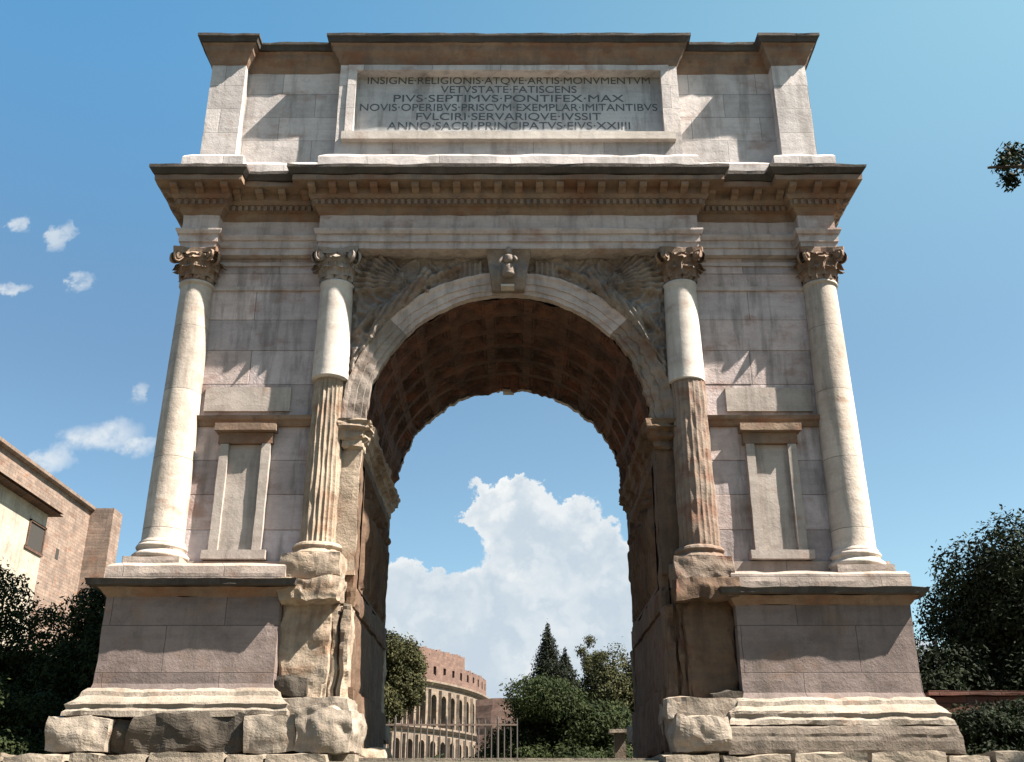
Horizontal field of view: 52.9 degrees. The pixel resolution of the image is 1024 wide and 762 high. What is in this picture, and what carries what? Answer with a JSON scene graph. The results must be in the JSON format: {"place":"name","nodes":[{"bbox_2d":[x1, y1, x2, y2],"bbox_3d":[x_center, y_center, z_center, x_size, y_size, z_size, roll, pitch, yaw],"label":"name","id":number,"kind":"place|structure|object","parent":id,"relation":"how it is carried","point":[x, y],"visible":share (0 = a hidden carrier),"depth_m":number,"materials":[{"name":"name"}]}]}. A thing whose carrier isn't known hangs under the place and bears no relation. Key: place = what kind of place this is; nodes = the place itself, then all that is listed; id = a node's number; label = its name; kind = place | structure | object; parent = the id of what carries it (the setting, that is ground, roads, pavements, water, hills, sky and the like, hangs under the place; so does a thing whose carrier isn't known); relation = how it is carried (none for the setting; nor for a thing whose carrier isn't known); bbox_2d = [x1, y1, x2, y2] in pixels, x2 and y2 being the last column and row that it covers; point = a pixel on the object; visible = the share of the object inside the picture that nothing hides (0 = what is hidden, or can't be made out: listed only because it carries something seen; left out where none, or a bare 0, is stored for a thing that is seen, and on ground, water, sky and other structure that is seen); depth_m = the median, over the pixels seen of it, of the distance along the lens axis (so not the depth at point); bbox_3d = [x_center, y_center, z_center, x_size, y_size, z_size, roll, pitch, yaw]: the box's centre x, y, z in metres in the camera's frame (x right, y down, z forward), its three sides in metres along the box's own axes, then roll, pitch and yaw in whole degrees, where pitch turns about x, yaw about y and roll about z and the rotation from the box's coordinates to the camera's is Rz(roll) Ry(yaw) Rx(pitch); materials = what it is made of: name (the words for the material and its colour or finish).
{"place":"outdoors","nodes":[
{"label":"outdoors","id":0,"kind":"place"},
{"bbox_2d":[327,761,661,761],"bbox_3d":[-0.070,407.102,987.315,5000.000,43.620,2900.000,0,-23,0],"label":"ground","id":1,"kind":"structure","parent":0,"point":[525,761],"depth_m":15.73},
{"bbox_2d":[0,471,63,647],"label":"cream house","id":2,"kind":"structure","parent":1,"relation":"on","point":[25,513],"depth_m":50.42,"materials":[{"name":"paint"}]},
{"bbox_2d":[24,518,46,556],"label":"window","id":3,"kind":"structure","parent":2,"relation":"in","point":[36,533],"depth_m":51.98,"materials":[{"name":"grey"}]},
{"bbox_2d":[0,674,66,753],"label":"ivy shrub","id":4,"kind":"object","parent":1,"relation":"on","point":[13,724],"visible":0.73,"depth_m":17.86,"materials":[{"name":"green plant"}]},
{"bbox_2d":[0,558,77,704],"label":"laurel tree","id":5,"kind":"object","parent":1,"relation":"on","point":[16,658],"visible":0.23,"depth_m":21.08,"materials":[{"name":"green plant"}]},
{"bbox_2d":[5,582,106,735],"bbox_3d":[-8.301,5.940,20.433,3.760,4.204,3.850,0,-23,0],"label":"laurel tree","id":6,"kind":"object","parent":1,"relation":"on","point":[73,665],"visible":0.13,"depth_m":19.78,"materials":[{"name":"green plant"}]},
{"bbox_2d":[0,436,122,657],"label":"brick hall","id":7,"kind":"structure","parent":1,"relation":"on","point":[82,539],"depth_m":70.57,"materials":[{"name":"beige brick"}]},
{"bbox_2d":[361,746,391,757],"bbox_3d":[-2.499,6.734,18.399,0.655,0.372,0.979,0,-23,0],"label":"fallen stone","id":8,"kind":"object","parent":1,"relation":"on","point":[367,752],"visible":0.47,"depth_m":18.00,"materials":[{"name":"stone"}]},
{"bbox_2d":[384,627,433,731],"bbox_3d":[-3.973,9.347,29.555,3.413,4.863,2.810,0,-23,0],"label":"olive tree","id":9,"kind":"object","parent":1,"relation":"on","point":[405,673],"visible":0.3,"depth_m":29.63,"materials":[{"name":"green plant"}]},
{"bbox_2d":[424,751,443,757],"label":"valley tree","id":10,"kind":"object","parent":1,"relation":"on","point":[436,756],"visible":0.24,"depth_m":113.16,"materials":[{"name":"green plant"}]},
{"bbox_2d":[385,646,489,757],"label":"amphitheatre","id":11,"kind":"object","parent":1,"relation":"on","point":[455,690],"visible":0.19,"depth_m":227.25,"materials":[{"name":"stone"}]},
{"bbox_2d":[386,715,517,757],"bbox_3d":[-2.070,9.250,25.948,4.432,1.586,0.047,0,-23,0],"label":"iron fence","id":12,"kind":"object","parent":1,"relation":"on","point":[446,725],"visible":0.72,"depth_m":26.06,"materials":[{"name":"metal"}]},
{"bbox_2d":[475,699,516,757],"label":"ruined wall","id":13,"kind":"structure","parent":1,"relation":"on","point":[487,710],"depth_m":160.42,"materials":[{"name":"brick"}]},
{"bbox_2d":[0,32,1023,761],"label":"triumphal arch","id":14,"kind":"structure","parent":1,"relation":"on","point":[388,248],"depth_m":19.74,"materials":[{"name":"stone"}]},
{"bbox_2d":[520,623,574,694],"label":"cypress","id":15,"kind":"object","parent":1,"relation":"on","point":[548,658],"visible":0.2,"depth_m":75.41,"materials":[{"name":"green plant"}]},
{"bbox_2d":[463,668,633,757],"bbox_3d":[1.460,11.141,32.119,6.190,4.082,6.226,0,-23,0],"label":"bay tree","id":16,"kind":"object","parent":1,"relation":"on","point":[552,718],"visible":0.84,"depth_m":30.84,"materials":[{"name":"green plant"}]},
{"bbox_2d":[558,646,581,699],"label":"cypress","id":17,"kind":"object","parent":1,"relation":"on","point":[572,675],"visible":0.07,"depth_m":76.17,"materials":[{"name":"green plant"}]},
{"bbox_2d":[574,634,605,679],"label":"young tree","id":18,"kind":"object","parent":1,"relation":"on","point":[581,651],"visible":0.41,"depth_m":50.40,"materials":[{"name":"green plant"}]},
{"bbox_2d":[573,636,633,751],"bbox_3d":[4.005,11.480,35.157,5.816,5.750,5.891,-19,-29,38],"label":"bay tree","id":19,"kind":"object","parent":1,"relation":"on","point":[612,683],"visible":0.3,"depth_m":35.57,"materials":[{"name":"green plant"}]},
{"bbox_2d":[912,504,1023,690],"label":"holm oak","id":20,"kind":"object","parent":1,"relation":"on","point":[986,607],"visible":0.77,"depth_m":22.47,"materials":[{"name":"green plant"}]},
{"bbox_2d":[914,636,1021,692],"bbox_3d":[9.277,7.045,21.639,4.463,3.325,4.376,0,-23,0],"label":"laurel bush","id":21,"kind":"object","parent":1,"relation":"on","point":[943,677],"visible":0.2,"depth_m":21.20,"materials":[{"name":"green plant"}]},
{"bbox_2d":[924,690,1023,747],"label":"brick wall","id":22,"kind":"structure","parent":1,"relation":"on","point":[946,699],"depth_m":19.49,"materials":[{"name":"brown brick"}]},
{"bbox_2d":[947,694,1023,754],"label":"ivy shrub","id":23,"kind":"object","parent":1,"relation":"on","point":[987,728],"visible":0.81,"depth_m":17.81,"materials":[{"name":"green plant"}]},
{"bbox_2d":[987,140,1023,192],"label":"plane tree","id":24,"kind":"object","parent":1,"relation":"on","point":[1004,162],"visible":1,"depth_m":16.56,"materials":[{"name":"green plant"}]},
{"bbox_2d":[358,758,656,761],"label":"path","id":25,"kind":"structure","parent":0,"point":[485,759],"depth_m":16.24,"materials":[{"name":"beige stone"}]},
{"bbox_2d":[0,0,1023,699],"label":"sky","id":26,"kind":"structure","parent":0,"point":[509,522],"materials":[{"name":"blue"}]},
{"bbox_2d":[608,729,625,757],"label":"stone pillar","id":27,"kind":"structure","parent":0,"point":[619,743],"depth_m":24.36,"materials":[{"name":"stone"}]}
]}

